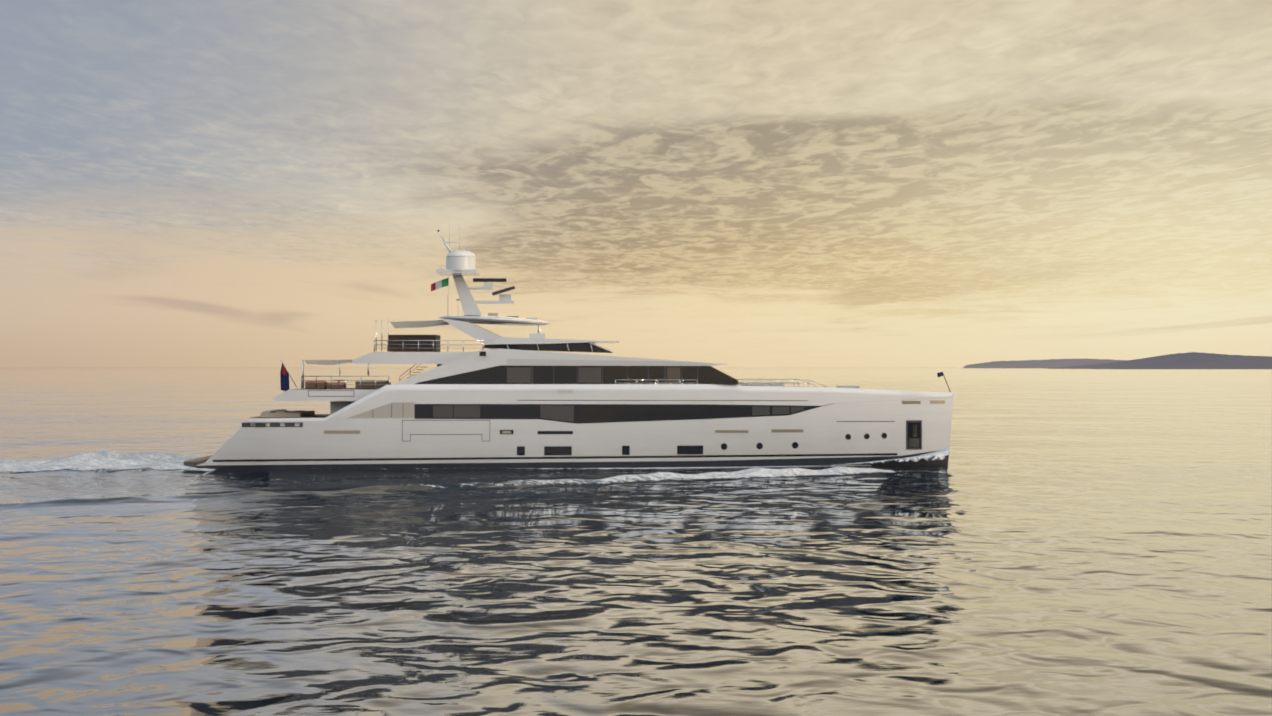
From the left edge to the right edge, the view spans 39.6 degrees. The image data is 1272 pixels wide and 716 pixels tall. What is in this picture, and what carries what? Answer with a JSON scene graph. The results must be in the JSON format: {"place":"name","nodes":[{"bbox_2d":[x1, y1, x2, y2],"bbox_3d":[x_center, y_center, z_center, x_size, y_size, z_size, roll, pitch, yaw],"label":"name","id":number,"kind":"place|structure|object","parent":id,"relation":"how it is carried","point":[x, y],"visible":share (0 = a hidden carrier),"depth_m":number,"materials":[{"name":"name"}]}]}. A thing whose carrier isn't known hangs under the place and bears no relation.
{"place":"outdoors","nodes":[
{"label":"outdoors","id":0,"kind":"place"},
{"bbox_2d":[0,367,1271,715],"bbox_3d":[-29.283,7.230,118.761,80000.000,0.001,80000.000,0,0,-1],"label":"sea","id":1,"kind":"structure","parent":0,"point":[1070,543],"depth_m":57.35,"materials":[{"name":"grey liquid"}]},
{"bbox_2d":[0,457,203,476],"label":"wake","id":2,"kind":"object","parent":1,"relation":"on","point":[122,472],"depth_m":109.85,"materials":[{"name":"white liquid"}]},
{"bbox_2d":[0,448,214,472],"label":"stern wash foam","id":3,"kind":"object","parent":2,"relation":"on","point":[104,458],"visible":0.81,"depth_m":115.20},
{"bbox_2d":[0,472,886,507],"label":"wake","id":4,"kind":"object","parent":1,"relation":"on","point":[363,489],"depth_m":92.07,"materials":[{"name":"white liquid"}]},
{"bbox_2d":[390,466,894,488],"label":"sea foam","id":5,"kind":"object","parent":4,"relation":"on","point":[762,472],"visible":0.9,"depth_m":105.34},
{"bbox_2d":[0,467,888,497],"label":"wake foam flecks","id":6,"kind":"object","parent":1,"relation":"on","point":[120,482],"visible":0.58,"depth_m":101.08,"materials":[{"name":"white liquid"}]},
{"bbox_2d":[184,221,953,468],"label":"yacht","id":7,"kind":"object","parent":1,"relation":"on","point":[500,402],"visible":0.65,"depth_m":115.05,"materials":[{"name":"paint"}]},
{"bbox_2d":[314,465,870,468],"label":"sea foam","id":8,"kind":"object","parent":1,"relation":"on","point":[694,467],"visible":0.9,"depth_m":115.05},
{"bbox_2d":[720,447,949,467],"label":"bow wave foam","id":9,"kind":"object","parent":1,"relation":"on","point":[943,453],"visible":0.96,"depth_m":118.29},
{"bbox_2d":[0,0,1271,366],"label":"sky","id":10,"kind":"structure","parent":0,"point":[184,183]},
{"bbox_2d":[963,352,1271,368],"bbox_3d":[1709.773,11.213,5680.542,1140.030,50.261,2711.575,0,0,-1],"label":"headland","id":11,"kind":"structure","parent":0,"point":[1192,360],"depth_m":5030.66,"materials":[{"name":"grey stone"}]}
]}

